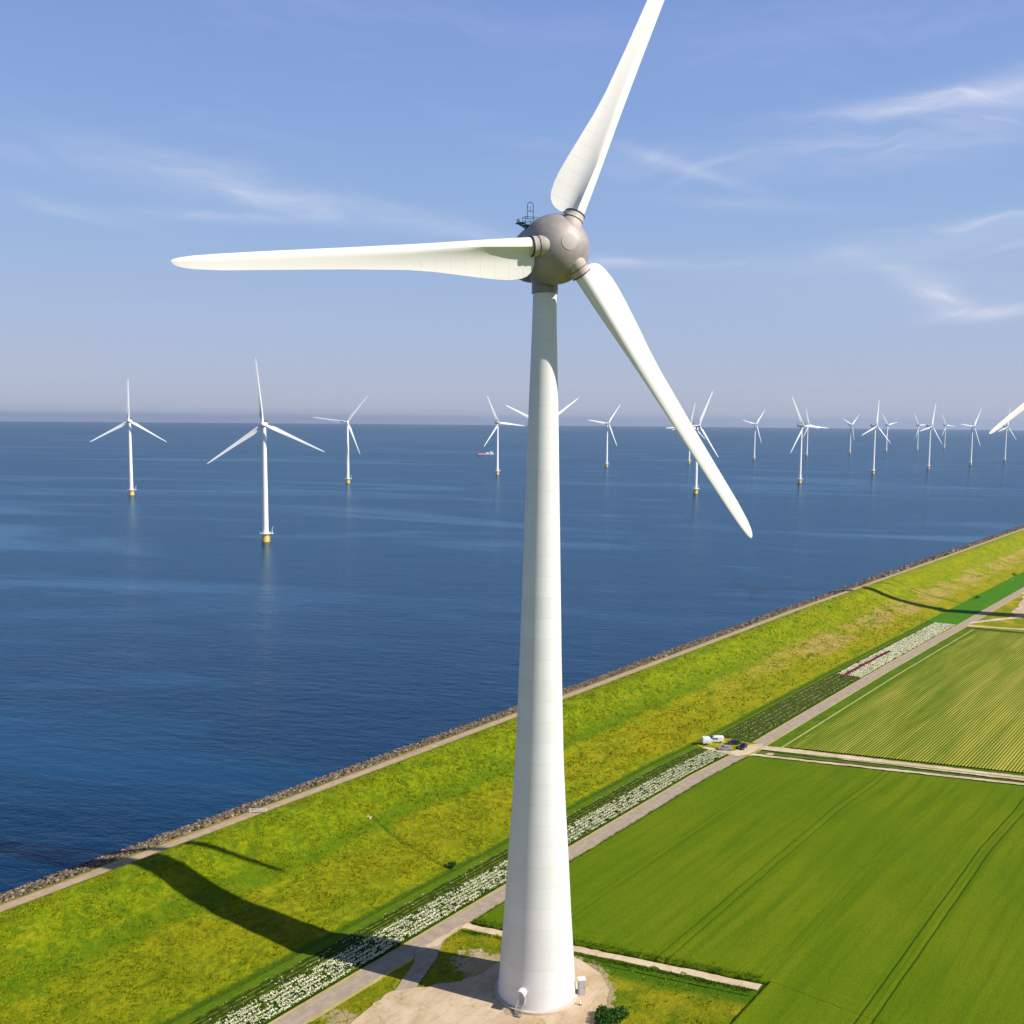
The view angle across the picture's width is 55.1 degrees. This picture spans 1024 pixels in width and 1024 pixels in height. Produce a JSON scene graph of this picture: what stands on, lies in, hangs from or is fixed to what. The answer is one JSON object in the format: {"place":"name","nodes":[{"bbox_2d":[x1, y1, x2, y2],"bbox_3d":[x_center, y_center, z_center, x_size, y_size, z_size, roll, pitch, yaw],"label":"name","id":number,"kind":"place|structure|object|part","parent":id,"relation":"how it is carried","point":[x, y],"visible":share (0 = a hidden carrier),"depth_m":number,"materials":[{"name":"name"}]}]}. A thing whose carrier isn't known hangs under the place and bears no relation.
{"place":"outdoors","nodes":[
{"label":"outdoors","id":0,"kind":"place"},
{"bbox_2d":[395,930,454,989],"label":"access road","id":1,"kind":"structure","parent":0,"point":[421,965],"depth_m":190.92,"materials":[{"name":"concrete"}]},
{"bbox_2d":[416,924,461,951],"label":"road edge","id":2,"kind":"object","parent":1,"relation":"on","point":[437,941],"visible":1,"depth_m":200.43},
{"bbox_2d":[186,748,726,1023],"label":"bulb bed","id":3,"kind":"object","parent":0,"point":[248,996],"visible":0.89,"depth_m":207.17,"materials":[{"name":"plant"}]},
{"bbox_2d":[215,749,726,1023],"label":"tulip bed","id":4,"kind":"object","parent":3,"relation":"on","point":[455,900],"visible":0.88,"depth_m":209.24,"materials":[{"name":"white plant"}]},
{"bbox_2d":[351,957,608,1023],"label":"turbine yard","id":5,"kind":"structure","parent":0,"point":[473,1000],"depth_m":178.50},
{"bbox_2d":[171,0,751,1016],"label":"wind turbine","id":6,"kind":"object","parent":5,"relation":"on","point":[547,254],"visible":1,"depth_m":172.63,"materials":[{"name":"metal"}]},
{"bbox_2d":[516,987,526,1004],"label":"door","id":7,"kind":"structure","parent":6,"relation":"in","point":[522,992],"depth_m":176.60,"materials":[{"name":"grey paint"}]},
{"bbox_2d":[577,976,585,996],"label":"electrical cabinet","id":8,"kind":"object","parent":5,"relation":"on","point":[581,986],"visible":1,"depth_m":181.70,"materials":[{"name":"white metal"}]},
{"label":"cabinet door","id":9,"kind":"part","parent":8,"relation":"part of","materials":[{"name":"grey paint"}]},
{"bbox_2d":[0,528,1022,904],"bbox_3d":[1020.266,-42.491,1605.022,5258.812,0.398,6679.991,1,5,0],"label":"dike outer verge","id":10,"kind":"structure","parent":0,"point":[386,760],"depth_m":269.29,"materials":[{"name":"green plant"}]},
{"bbox_2d":[0,525,1023,902],"bbox_3d":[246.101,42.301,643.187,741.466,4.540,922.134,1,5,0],"label":"riprap rocks","id":11,"kind":"object","parent":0,"point":[114,855],"visible":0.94,"depth_m":286.96,"materials":[{"name":"grey stone"}]},
{"bbox_2d":[0,421,1023,892],"bbox_3d":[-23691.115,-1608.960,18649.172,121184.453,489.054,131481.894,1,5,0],"label":"water","id":12,"kind":"structure","parent":0,"point":[182,643],"depth_m":649.08,"materials":[{"name":"blue liquid"}]},
{"bbox_2d":[90,381,165,494],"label":"offshore wind turbine","id":13,"kind":"object","parent":12,"relation":"in","point":[130,422],"visible":0.98,"depth_m":1256.10,"materials":[{"name":"metal"}]},
{"bbox_2d":[207,357,323,541],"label":"offshore wind turbine","id":14,"kind":"object","parent":12,"relation":"in","point":[264,425],"visible":0.99,"depth_m":791.23,"materials":[{"name":"metal"}]},
{"bbox_2d":[314,396,367,482],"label":"offshore wind turbine","id":15,"kind":"object","parent":12,"relation":"in","point":[348,427],"visible":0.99,"depth_m":1529.27,"materials":[{"name":"metal"}]},
{"bbox_2d":[476,451,493,453],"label":"cargo ship","id":16,"kind":"object","parent":12,"relation":"on","point":[491,452],"visible":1,"depth_m":2876.50,"materials":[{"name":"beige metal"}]},
{"bbox_2d":[484,396,522,474],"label":"offshore wind turbine","id":17,"kind":"object","parent":12,"relation":"in","point":[497,422],"visible":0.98,"depth_m":1803.72,"materials":[{"name":"metal"}]},
{"bbox_2d":[506,398,577,417],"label":"offshore wind turbine","id":18,"kind":"object","parent":12,"relation":"in","point":[559,413],"visible":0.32,"depth_m":1130.50,"materials":[{"name":"metal"}]},
{"bbox_2d":[590,404,620,466],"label":"offshore wind turbine","id":19,"kind":"object","parent":12,"relation":"in","point":[606,457],"visible":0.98,"depth_m":2151.55,"materials":[{"name":"metal"}]},
{"bbox_2d":[673,405,705,462],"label":"offshore wind turbine","id":20,"kind":"object","parent":12,"relation":"in","point":[698,432],"visible":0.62,"depth_m":2369.03,"materials":[{"name":"metal"}]},
{"bbox_2d":[669,391,718,493],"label":"offshore wind turbine","id":21,"kind":"object","parent":12,"relation":"in","point":[695,490],"visible":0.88,"depth_m":1370.20,"materials":[{"name":"metal"}]},
{"bbox_2d":[744,410,764,459],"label":"offshore wind turbine","id":22,"kind":"object","parent":12,"relation":"in","point":[755,425],"visible":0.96,"depth_m":2657.72,"materials":[{"name":"metal"}]},
{"bbox_2d":[791,397,825,482],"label":"offshore wind turbine","id":23,"kind":"object","parent":12,"relation":"in","point":[802,426],"visible":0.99,"depth_m":1632.21,"materials":[{"name":"metal"}]},
{"bbox_2d":[803,410,817,455],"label":"offshore wind turbine","id":24,"kind":"object","parent":12,"relation":"in","point":[806,453],"visible":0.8,"depth_m":2959.93,"materials":[{"name":"metal"}]},
{"bbox_2d":[844,417,857,452],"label":"offshore wind turbine","id":25,"kind":"object","parent":12,"relation":"in","point":[850,424],"visible":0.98,"depth_m":3265.33,"materials":[{"name":"metal"}]},
{"bbox_2d":[863,406,889,473],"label":"offshore wind turbine","id":26,"kind":"object","parent":12,"relation":"in","point":[873,455],"visible":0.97,"depth_m":1952.39,"materials":[{"name":"metal"}]},
{"bbox_2d":[882,414,895,451],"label":"offshore wind turbine","id":27,"kind":"object","parent":12,"relation":"in","point":[887,432],"visible":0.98,"depth_m":3488.18,"materials":[{"name":"metal"}]},
{"bbox_2d":[914,413,920,449],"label":"offshore wind turbine","id":28,"kind":"object","parent":12,"relation":"in","point":[917,433],"visible":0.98,"depth_m":3765.54,"materials":[{"name":"metal"}]},
{"bbox_2d":[921,405,941,468],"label":"offshore wind turbine","id":29,"kind":"object","parent":12,"relation":"in","point":[928,459],"visible":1,"depth_m":2186.97,"materials":[{"name":"metal"}]},
{"bbox_2d":[942,414,950,447],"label":"offshore wind turbine","id":30,"kind":"object","parent":12,"relation":"in","point":[944,432],"visible":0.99,"depth_m":4066.24,"materials":[{"name":"metal"}]},
{"bbox_2d":[962,411,980,464],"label":"offshore wind turbine","id":31,"kind":"object","parent":12,"relation":"in","point":[970,461],"visible":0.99,"depth_m":2421.94,"materials":[{"name":"metal"}]},
{"bbox_2d":[998,412,1015,460],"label":"offshore wind turbine","id":32,"kind":"object","parent":12,"relation":"in","point":[1004,458],"visible":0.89,"depth_m":2706.97,"materials":[{"name":"metal"}]},
{"bbox_2d":[0,530,1023,1023],"bbox_3d":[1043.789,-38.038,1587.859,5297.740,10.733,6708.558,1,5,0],"label":"dike","id":33,"kind":"structure","parent":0,"point":[936,588],"depth_m":237.67,"materials":[{"name":"green plant"}]},
{"bbox_2d":[448,861,455,866],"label":"shrub","id":34,"kind":"object","parent":33,"relation":"on","point":[451,863],"visible":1,"depth_m":233.90,"materials":[{"name":"green plant"}]},
{"bbox_2d":[0,592,924,1023],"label":"grass tussocks","id":35,"kind":"object","parent":33,"relation":"on","point":[164,974],"depth_m":235.23,"materials":[{"name":"green plant"}]},
{"bbox_2d":[0,528,1023,911],"bbox_3d":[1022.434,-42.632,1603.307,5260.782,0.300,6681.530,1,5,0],"label":"dike path","id":36,"kind":"structure","parent":0,"point":[186,838],"depth_m":266.99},
{"bbox_2d":[250,808,266,811],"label":"barrier gate","id":37,"kind":"structure","parent":36,"relation":"on","point":[257,808],"depth_m":245.04,"materials":[{"name":"white metal"}]},
{"bbox_2d":[0,0,1023,429],"label":"sky","id":38,"kind":"structure","parent":0,"point":[819,204],"materials":[{"name":"blue"}]},
{"bbox_2d":[461,923,761,989],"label":"sandy track","id":39,"kind":"structure","parent":0,"point":[718,978],"depth_m":192.96,"materials":[{"name":"beige sand"}]},
{"bbox_2d":[266,594,1023,1023],"bbox_3d":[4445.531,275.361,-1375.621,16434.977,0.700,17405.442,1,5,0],"label":"ground","id":40,"kind":"structure","parent":0,"point":[764,752],"depth_m":307.02,"materials":[{"name":"green plant"}]},
{"bbox_2d":[307,924,766,1023],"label":"grass yard","id":41,"kind":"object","parent":40,"relation":"on","point":[623,981],"depth_m":184.58,"materials":[{"name":"green plant"}]},
{"bbox_2d":[594,1004,629,1023],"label":"shrub","id":42,"kind":"object","parent":41,"relation":"on","point":[604,1014],"visible":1,"depth_m":173.99,"materials":[{"name":"green plant"}]},
{"bbox_2d":[573,952,754,995],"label":"ditch","id":43,"kind":"object","parent":41,"relation":"on","point":[662,971],"visible":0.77,"depth_m":190.58,"materials":[{"name":"green plant"}]},
{"bbox_2d":[171,622,931,1023],"bbox_3d":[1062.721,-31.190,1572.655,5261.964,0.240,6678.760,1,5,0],"label":"green verge","id":44,"kind":"structure","parent":40,"relation":"on","point":[335,938],"depth_m":217.32,"materials":[{"name":"green plant"}]},
{"bbox_2d":[268,587,1023,1023],"bbox_3d":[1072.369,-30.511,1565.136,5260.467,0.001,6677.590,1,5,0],"label":"road verge","id":45,"kind":"structure","parent":40,"relation":"on","point":[568,847],"depth_m":224.72,"materials":[{"name":"green plant"}]},
{"bbox_2d":[303,594,1021,1023],"bbox_3d":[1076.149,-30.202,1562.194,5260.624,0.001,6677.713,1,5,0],"label":"road verge","id":46,"kind":"structure","parent":40,"relation":"on","point":[593,846],"depth_m":205.81,"materials":[{"name":"green plant"}]},
{"bbox_2d":[718,673,859,742],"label":"bulb bed","id":47,"kind":"object","parent":40,"relation":"on","point":[757,723],"visible":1,"depth_m":364.70,"materials":[{"name":"green plant"}]},
{"bbox_2d":[768,628,978,747],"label":"grass margin","id":48,"kind":"object","parent":40,"relation":"on","point":[814,721],"depth_m":386.26,"materials":[{"name":"green plant"}]},
{"bbox_2d":[780,629,973,748],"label":"sand line","id":49,"kind":"object","parent":48,"relation":"on","point":[869,692],"visible":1,"depth_m":386.92,"materials":[{"name":"beige sand"}]},
{"bbox_2d":[775,751,1023,782],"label":"ditch","id":50,"kind":"object","parent":40,"relation":"in","point":[831,758],"visible":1,"depth_m":308.50,"materials":[{"name":"green plant"}]},
{"bbox_2d":[272,588,1023,1023],"bbox_3d":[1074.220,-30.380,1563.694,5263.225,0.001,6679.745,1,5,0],"label":"road","id":51,"kind":"structure","parent":0,"point":[338,992],"depth_m":246.15,"materials":[{"name":"grey asphalt"}]},
{"bbox_2d":[698,738,758,756],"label":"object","id":52,"kind":"structure","parent":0,"point":[715,745],"depth_m":323.89,"materials":[{"name":"plant"}]},
{"bbox_2d":[701,736,712,744],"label":"box trailer","id":53,"kind":"object","parent":52,"relation":"on","point":[706,740],"visible":1,"depth_m":323.84,"materials":[{"name":"white metal"}]},
{"bbox_2d":[710,735,723,742],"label":"parked van","id":54,"kind":"object","parent":52,"relation":"on","point":[717,738],"visible":0.8,"depth_m":325.98,"materials":[{"name":"white metal"}]},
{"bbox_2d":[704,744,762,755],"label":"track","id":55,"kind":"object","parent":52,"relation":"on","point":[750,749],"visible":0.99,"depth_m":318.87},
{"bbox_2d":[718,745,731,750],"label":"parked car","id":56,"kind":"object","parent":55,"relation":"on","point":[725,747],"visible":1,"depth_m":318.63,"materials":[{"name":"silver metal"}]},
{"bbox_2d":[738,742,747,749],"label":"parked car","id":57,"kind":"object","parent":55,"relation":"on","point":[743,746],"visible":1,"depth_m":320.27,"materials":[{"name":"black metal"}]},
{"bbox_2d":[726,739,740,744],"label":"parked car","id":58,"kind":"object","parent":52,"relation":"on","point":[734,741],"visible":1,"depth_m":324.29,"materials":[{"name":"blue metal"}]},
{"bbox_2d":[461,756,1023,992],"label":"field edge growth","id":59,"kind":"object","parent":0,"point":[636,966],"visible":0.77,"depth_m":195.11,"materials":[{"name":"green plant"}]},
{"bbox_2d":[472,756,1023,1023],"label":"wheat field","id":60,"kind":"structure","parent":0,"point":[884,897],"depth_m":223.76,"materials":[{"name":"green plant"}]},
{"bbox_2d":[731,982,881,1023],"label":"wheat field","id":61,"kind":"structure","parent":0,"point":[772,1003],"depth_m":177.15,"materials":[{"name":"green plant"}]},
{"bbox_2d":[751,754,1023,784],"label":"sandy track","id":62,"kind":"structure","parent":0,"point":[926,773],"depth_m":302.78,"materials":[{"name":"beige sand"}]},
{"bbox_2d":[760,745,1023,780],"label":"sandy track","id":63,"kind":"structure","parent":0,"point":[864,759],"depth_m":309.00,"materials":[{"name":"beige sand"}]},
{"bbox_2d":[831,622,954,679],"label":"tulip bed","id":64,"kind":"object","parent":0,"point":[938,628],"visible":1,"depth_m":463.03,"materials":[{"name":"white plant"}]},
{"bbox_2d":[840,652,887,676],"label":"tulip bed","id":65,"kind":"object","parent":64,"relation":"on","point":[859,666],"visible":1,"depth_m":430.00,"materials":[{"name":"red plant"}]},
{"bbox_2d":[791,630,1023,772],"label":"ridged field","id":66,"kind":"structure","parent":0,"point":[961,703],"depth_m":359.89,"materials":[{"name":"green plant"}]},
{"bbox_2d":[928,572,1023,624],"bbox_3d":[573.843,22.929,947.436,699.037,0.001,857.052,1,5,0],"label":"meadow strip","id":67,"kind":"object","parent":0,"point":[961,612],"visible":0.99,"depth_m":587.01,"materials":[{"name":"green plant"}]},
{"bbox_2d":[969,616,1021,623],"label":"access road","id":68,"kind":"structure","parent":0,"point":[1014,617],"depth_m":536.23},
{"bbox_2d":[968,594,1023,631],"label":"rough meadow","id":69,"kind":"structure","parent":0,"point":[1005,610],"depth_m":536.78,"materials":[{"name":"green plant"}]},
{"bbox_2d":[989,403,1023,615],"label":"wind turbine","id":70,"kind":"object","parent":69,"relation":"on","point":[1014,413],"visible":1,"depth_m":512.58,"materials":[{"name":"metal"}]},
{"bbox_2d":[968,625,1023,629],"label":"sandy track","id":71,"kind":"structure","parent":0,"point":[995,627],"depth_m":515.18,"materials":[{"name":"beige sand"}]},
{"bbox_2d":[1009,592,1023,617],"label":"turbine yard","id":72,"kind":"structure","parent":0,"point":[1019,611],"depth_m":562.73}
]}

